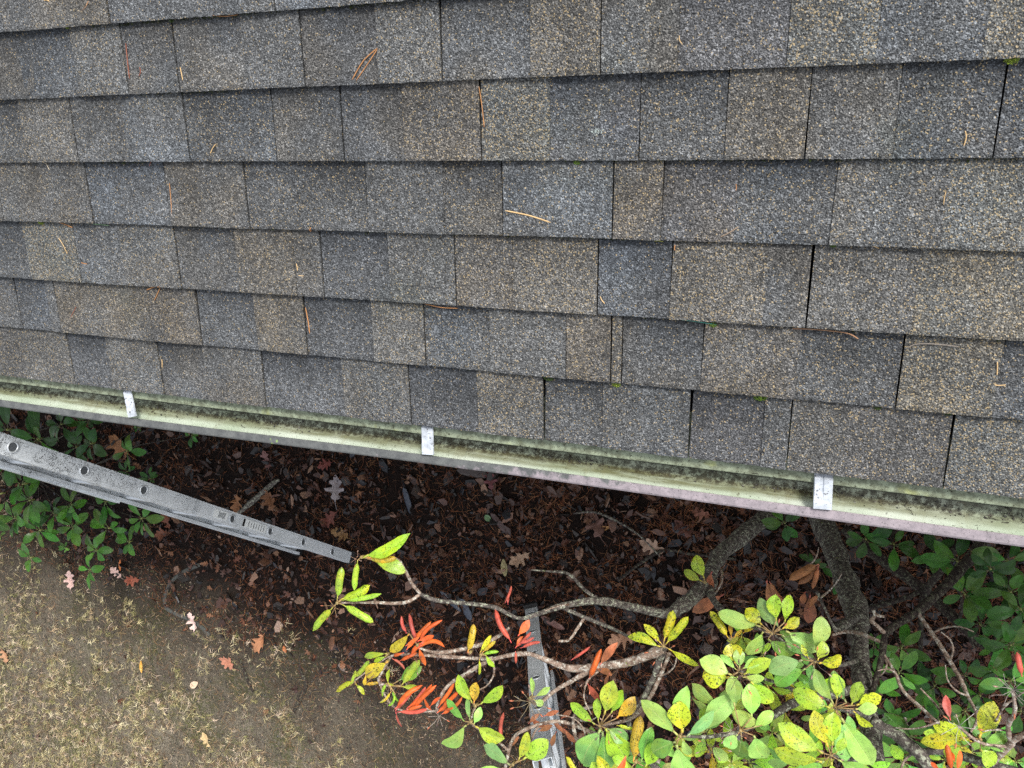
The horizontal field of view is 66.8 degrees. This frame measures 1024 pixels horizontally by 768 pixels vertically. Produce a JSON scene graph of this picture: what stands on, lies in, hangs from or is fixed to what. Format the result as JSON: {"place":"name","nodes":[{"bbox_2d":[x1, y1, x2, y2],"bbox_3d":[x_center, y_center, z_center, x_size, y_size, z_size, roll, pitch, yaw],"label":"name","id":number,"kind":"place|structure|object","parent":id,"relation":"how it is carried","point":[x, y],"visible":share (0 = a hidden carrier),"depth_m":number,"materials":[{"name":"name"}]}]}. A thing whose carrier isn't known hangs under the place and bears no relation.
{"place":"outdoors","nodes":[
{"label":"outdoors","id":0,"kind":"place"},
{"bbox_2d":[0,472,412,767],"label":"dead grass","id":1,"kind":"structure","parent":0,"point":[148,686],"depth_m":5.51,"materials":[{"name":"plant"}]},
{"bbox_2d":[0,0,1023,546],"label":"house","id":2,"kind":"structure","parent":0,"point":[294,126],"depth_m":1.52,"materials":[{"name":"grey"}]},
{"bbox_2d":[125,43,129,78],"bbox_3d":[-0.835,-0.701,1.688,0.006,0.020,0.069,6,94,19],"label":"pine needle","id":3,"kind":"object","parent":2,"relation":"on","point":[127,62],"visible":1,"depth_m":1.69,"materials":[{"name":"brown plant"}]},
{"bbox_2d":[305,307,309,332],"bbox_3d":[-0.465,-0.144,1.768,0.006,0.017,0.058,6,94,19],"label":"pine needle","id":4,"kind":"object","parent":2,"relation":"on","point":[307,319],"visible":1,"depth_m":1.77,"materials":[{"name":"brown plant"}]},
{"bbox_2d":[352,48,376,79],"bbox_3d":[-0.287,-0.622,1.506,0.080,0.015,0.007,-38,80,17],"label":"pine needle","id":5,"kind":"object","parent":2,"relation":"on","point":[362,62],"visible":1,"depth_m":1.51,"materials":[{"name":"brown plant"}]},
{"bbox_2d":[356,50,376,79],"bbox_3d":[-0.281,-0.617,1.504,0.073,0.015,0.002,-42,79,16],"label":"pine needle","id":6,"kind":"object","parent":2,"relation":"on","point":[366,65],"visible":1,"depth_m":1.50,"materials":[{"name":"brown plant"}]},
{"bbox_2d":[479,88,483,123],"bbox_3d":[-0.057,-0.520,1.460,0.009,0.020,0.070,6,94,19],"label":"pine needle","id":7,"kind":"object","parent":2,"relation":"on","point":[481,105],"visible":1,"depth_m":1.46,"materials":[{"name":"brown plant"}]},
{"bbox_2d":[0,384,1023,522],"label":"gutter grit","id":8,"kind":"object","parent":2,"relation":"on","point":[839,489],"visible":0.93,"depth_m":1.69,"materials":[{"name":"brown soil"}]},
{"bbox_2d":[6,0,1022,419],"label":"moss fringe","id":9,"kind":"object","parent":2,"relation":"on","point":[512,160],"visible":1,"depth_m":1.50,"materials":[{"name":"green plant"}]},
{"bbox_2d":[505,210,550,222],"bbox_3d":[0.031,-0.325,1.501,0.094,0.007,0.004,18,98,18],"label":"pine needle","id":10,"kind":"object","parent":2,"relation":"on","point":[528,215],"visible":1,"depth_m":1.50,"materials":[{"name":"beige plant"}]},
{"bbox_2d":[753,396,766,400],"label":"moss clump","id":11,"kind":"object","parent":2,"relation":"on","point":[759,398],"visible":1,"depth_m":1.48,"materials":[{"name":"green plant"}]},
{"bbox_2d":[792,328,857,338],"bbox_3d":[0.562,-0.094,1.393,0.112,0.005,0.009,11,96,19],"label":"twig","id":12,"kind":"object","parent":2,"relation":"on","point":[827,330],"visible":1,"depth_m":1.39,"materials":[{"name":"brown wood"}]},
{"bbox_2d":[907,343,958,347],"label":"twig","id":13,"kind":"object","parent":2,"relation":"on","point":[933,344],"visible":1,"depth_m":1.34,"materials":[{"name":"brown wood"}]},
{"bbox_2d":[1003,58,1018,64],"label":"moss clump","id":14,"kind":"object","parent":2,"relation":"on","point":[1010,60],"visible":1,"depth_m":1.16,"materials":[{"name":"green plant"}]},
{"bbox_2d":[0,408,1023,767],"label":"ground","id":15,"kind":"structure","parent":0,"point":[384,586],"depth_m":4.89,"materials":[{"name":"soil"}]},
{"bbox_2d":[0,648,7,664],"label":"oak leaf","id":16,"kind":"object","parent":15,"relation":"on","point":[4,656],"visible":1,"depth_m":5.79,"materials":[{"name":"plant"}]},
{"bbox_2d":[63,571,74,593],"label":"oak leaf","id":17,"kind":"object","parent":15,"relation":"on","point":[69,580],"visible":1,"depth_m":5.52,"materials":[{"name":"pink plant"}]},
{"bbox_2d":[0,407,197,588],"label":"rhododendron","id":18,"kind":"object","parent":15,"relation":"on","point":[34,509],"visible":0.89,"depth_m":4.41,"materials":[{"name":"green plant"}]},
{"bbox_2d":[110,567,120,577],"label":"oak leaf","id":19,"kind":"object","parent":15,"relation":"on","point":[112,570],"visible":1,"depth_m":5.38,"materials":[{"name":"pink plant"}]},
{"bbox_2d":[107,434,135,459],"bbox_3d":[-2.676,0.432,5.325,0.273,0.043,0.168,6,94,19],"label":"oak leaf","id":20,"kind":"object","parent":15,"relation":"on","point":[117,447],"visible":0.82,"depth_m":5.34,"materials":[{"name":"brown plant"}]},
{"bbox_2d":[124,576,143,586],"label":"oak leaf","id":21,"kind":"object","parent":15,"relation":"on","point":[129,580],"visible":1,"depth_m":5.33,"materials":[{"name":"brown plant"}]},
{"bbox_2d":[154,527,172,542],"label":"oak leaf","id":22,"kind":"object","parent":15,"relation":"on","point":[160,533],"visible":0.95,"depth_m":5.25,"materials":[{"name":"brown plant"}]},
{"bbox_2d":[161,514,170,532],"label":"oak leaf","id":23,"kind":"object","parent":15,"relation":"on","point":[166,519],"visible":0.72,"depth_m":5.23,"materials":[{"name":"brown plant"}]},
{"bbox_2d":[0,432,356,564],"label":"ladder","id":24,"kind":"object","parent":15,"relation":"on","point":[19,456],"visible":1,"depth_m":3.38,"materials":[{"name":"metal"}]},
{"bbox_2d":[162,563,209,636],"bbox_3d":[-2.206,1.456,5.229,0.375,0.050,0.499,-9,89,20],"label":"root","id":25,"kind":"object","parent":15,"relation":"on","point":[168,609],"visible":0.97,"depth_m":5.23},
{"bbox_2d":[186,612,196,635],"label":"oak leaf","id":26,"kind":"object","parent":15,"relation":"on","point":[191,620],"visible":1,"depth_m":5.19,"materials":[{"name":"white plant"}]},
{"bbox_2d":[190,681,197,688],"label":"fallen leaf","id":27,"kind":"object","parent":15,"relation":"on","point":[194,683],"visible":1,"depth_m":5.22,"materials":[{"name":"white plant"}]},
{"bbox_2d":[200,732,212,750],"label":"oak leaf","id":28,"kind":"object","parent":15,"relation":"on","point":[204,738],"visible":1,"depth_m":5.20,"materials":[{"name":"beige plant"}]},
{"bbox_2d":[219,656,238,670],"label":"oak leaf","id":29,"kind":"object","parent":15,"relation":"on","point":[226,662],"visible":1,"depth_m":5.11,"materials":[{"name":"pink plant"}]},
{"bbox_2d":[230,488,241,512],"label":"oak leaf","id":30,"kind":"object","parent":15,"relation":"on","point":[235,502],"visible":0.92,"depth_m":5.04,"materials":[{"name":"brown plant"}]},
{"bbox_2d":[239,659,253,691],"bbox_3d":[-1.738,1.908,5.083,0.020,0.024,0.231,-28,83,18],"label":"root","id":31,"kind":"object","parent":15,"relation":"on","point":[246,676],"visible":1,"depth_m":5.08,"materials":[{"name":"brown plant"}]},
{"bbox_2d":[251,630,266,652],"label":"oak leaf","id":32,"kind":"object","parent":15,"relation":"on","point":[258,644],"visible":1,"depth_m":5.00,"materials":[{"name":"orange plant"}]},
{"bbox_2d":[260,450,271,473],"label":"oak leaf","id":33,"kind":"object","parent":15,"relation":"on","point":[264,455],"visible":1,"depth_m":4.94,"materials":[{"name":"brown plant"}]},
{"bbox_2d":[260,490,275,513],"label":"oak leaf","id":34,"kind":"object","parent":15,"relation":"on","point":[269,500],"visible":1,"depth_m":4.93,"materials":[{"name":"brown plant"}]},
{"bbox_2d":[293,655,307,712],"bbox_3d":[-1.333,1.904,4.915,0.100,0.043,0.373,6,94,19],"label":"root","id":35,"kind":"object","parent":15,"relation":"on","point":[305,686],"visible":1,"depth_m":4.90,"materials":[{"name":"brown plant"}]},
{"bbox_2d":[317,458,335,469],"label":"oak leaf","id":36,"kind":"object","parent":15,"relation":"on","point":[327,464],"visible":1,"depth_m":4.80,"materials":[{"name":"red plant"}]},
{"bbox_2d":[320,507,340,527],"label":"oak leaf","id":37,"kind":"object","parent":15,"relation":"on","point":[328,519],"visible":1,"depth_m":4.80,"materials":[{"name":"red plant"}]},
{"bbox_2d":[324,475,343,509],"bbox_3d":[-1.073,0.660,4.760,0.108,0.057,0.198,-29,83,18],"label":"oak leaf","id":38,"kind":"object","parent":15,"relation":"on","point":[334,490],"visible":1,"depth_m":4.77,"materials":[{"name":"grey plant"}]},
{"bbox_2d":[331,527,354,541],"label":"oak leaf","id":39,"kind":"object","parent":15,"relation":"on","point":[335,534],"visible":1,"depth_m":4.79,"materials":[{"name":"brown plant"}]},
{"bbox_2d":[403,487,411,512],"bbox_3d":[-0.623,0.691,4.623,0.039,0.020,0.161,-17,87,19],"label":"bark chip","id":40,"kind":"object","parent":15,"relation":"on","point":[407,499],"visible":1,"depth_m":4.62,"materials":[{"name":"grey wood"}]},
{"bbox_2d":[459,598,471,620],"bbox_3d":[-0.269,1.315,4.535,0.051,0.020,0.140,-28,83,18],"label":"bark chip","id":41,"kind":"object","parent":15,"relation":"on","point":[467,613],"visible":0.83,"depth_m":4.52,"materials":[{"name":"grey wood"}]},
{"bbox_2d":[457,468,486,477],"bbox_3d":[-0.228,0.508,4.476,0.194,0.021,0.059,6,94,19],"label":"bark chip","id":42,"kind":"object","parent":15,"relation":"on","point":[469,472],"visible":0.79,"depth_m":4.47,"materials":[{"name":"brown wood"}]},
{"bbox_2d":[484,515,490,520],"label":"fallen leaf","id":43,"kind":"object","parent":15,"relation":"on","point":[487,517],"visible":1,"depth_m":4.46,"materials":[{"name":"green plant"}]},
{"bbox_2d":[484,472,496,495],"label":"oak leaf","id":44,"kind":"object","parent":15,"relation":"on","point":[491,486],"visible":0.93,"depth_m":4.43,"materials":[{"name":"red plant"}]},
{"bbox_2d":[490,512,505,531],"bbox_3d":[-0.078,0.786,4.427,0.038,0.020,0.134,-45,78,15],"label":"bark chip","id":45,"kind":"object","parent":15,"relation":"on","point":[500,525],"visible":1,"depth_m":4.42,"materials":[{"name":"wood"}]},
{"bbox_2d":[501,559,506,575],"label":"fallen leaf","id":46,"kind":"object","parent":15,"relation":"on","point":[503,564],"visible":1,"depth_m":4.46,"materials":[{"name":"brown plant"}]},
{"bbox_2d":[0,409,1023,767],"bbox_3d":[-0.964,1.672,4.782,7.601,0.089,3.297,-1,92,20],"label":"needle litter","id":47,"kind":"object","parent":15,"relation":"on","point":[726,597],"visible":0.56,"depth_m":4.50,"materials":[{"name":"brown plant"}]},
{"bbox_2d":[0,409,1023,767],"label":"bark mulch","id":48,"kind":"object","parent":15,"relation":"on","point":[646,571],"visible":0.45,"depth_m":4.41,"materials":[{"name":"brown wood"}]},
{"bbox_2d":[237,478,279,513],"bbox_3d":[-1.621,0.718,4.971,0.396,0.045,0.040,-39,80,17],"label":"fallen branch","id":49,"kind":"object","parent":48,"relation":"on","point":[256,497],"visible":0.98,"depth_m":4.96,"materials":[{"name":"grey wood"}]},
{"bbox_2d":[440,591,461,611],"bbox_3d":[-0.361,1.276,4.565,0.173,0.018,0.032,41,104,13],"label":"bark chip","id":50,"kind":"object","parent":48,"relation":"on","point":[455,606],"visible":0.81,"depth_m":4.55,"materials":[{"name":"grey wood"}]},
{"bbox_2d":[573,511,659,556],"bbox_3d":[0.574,0.779,4.187,0.518,0.027,0.082,25,100,17],"label":"fallen branch","id":51,"kind":"object","parent":48,"relation":"on","point":[619,522],"visible":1,"depth_m":4.18,"materials":[{"name":"brown wood"}]},
{"bbox_2d":[618,548,736,580],"bbox_3d":[0.854,0.924,4.102,0.635,0.033,0.128,-15,87,19],"label":"fallen branch","id":52,"kind":"object","parent":48,"relation":"on","point":[637,565],"visible":0.84,"depth_m":4.12,"materials":[{"name":"wood"}]},
{"bbox_2d":[0,410,1023,767],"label":"leaf litter","id":53,"kind":"object","parent":15,"relation":"on","point":[660,558],"visible":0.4,"depth_m":4.25,"materials":[{"name":"brown plant"}]},
{"bbox_2d":[509,552,530,567],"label":"oak leaf","id":54,"kind":"object","parent":15,"relation":"on","point":[517,560],"visible":1,"depth_m":4.40,"materials":[{"name":"brown plant"}]},
{"bbox_2d":[523,601,565,767],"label":"ladder","id":55,"kind":"object","parent":15,"relation":"on","point":[540,674],"visible":0.71,"depth_m":3.46,"materials":[{"name":"metal"}]},
{"bbox_2d":[541,616,564,629],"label":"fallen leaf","id":56,"kind":"object","parent":15,"relation":"on","point":[553,623],"visible":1,"depth_m":4.34,"materials":[{"name":"brown plant"}]},
{"bbox_2d":[583,508,607,546],"bbox_3d":[0.465,0.772,4.238,0.215,0.049,0.125,34,103,15],"label":"oak leaf","id":57,"kind":"object","parent":15,"relation":"on","point":[597,528],"visible":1,"depth_m":4.24,"materials":[{"name":"brown plant"}]},
{"bbox_2d":[608,630,632,650],"bbox_3d":[0.601,1.360,4.189,0.112,0.037,0.174,43,105,13],"label":"oak leaf","id":58,"kind":"object","parent":15,"relation":"on","point":[615,639],"visible":0.57,"depth_m":4.20,"materials":[{"name":"brown plant"}]},
{"bbox_2d":[639,538,663,554],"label":"oak leaf","id":59,"kind":"object","parent":15,"relation":"on","point":[645,545],"visible":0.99,"depth_m":4.14,"materials":[{"name":"brown plant"}]},
{"bbox_2d":[313,510,1023,767],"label":"rhododendron","id":60,"kind":"object","parent":15,"relation":"on","point":[862,747],"visible":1,"depth_m":2.14,"materials":[{"name":"green plant"}]},
{"bbox_2d":[674,520,692,538],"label":"oak leaf","id":61,"kind":"object","parent":15,"relation":"on","point":[687,533],"visible":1,"depth_m":4.07,"materials":[{"name":"brown plant"}]},
{"bbox_2d":[691,507,712,519],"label":"oak leaf","id":62,"kind":"object","parent":15,"relation":"on","point":[701,513],"visible":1,"depth_m":4.04,"materials":[{"name":"brown plant"}]},
{"bbox_2d":[761,512,1023,767],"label":"rhododendron","id":63,"kind":"object","parent":15,"relation":"on","point":[975,603],"visible":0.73,"depth_m":2.85,"materials":[{"name":"green plant"}]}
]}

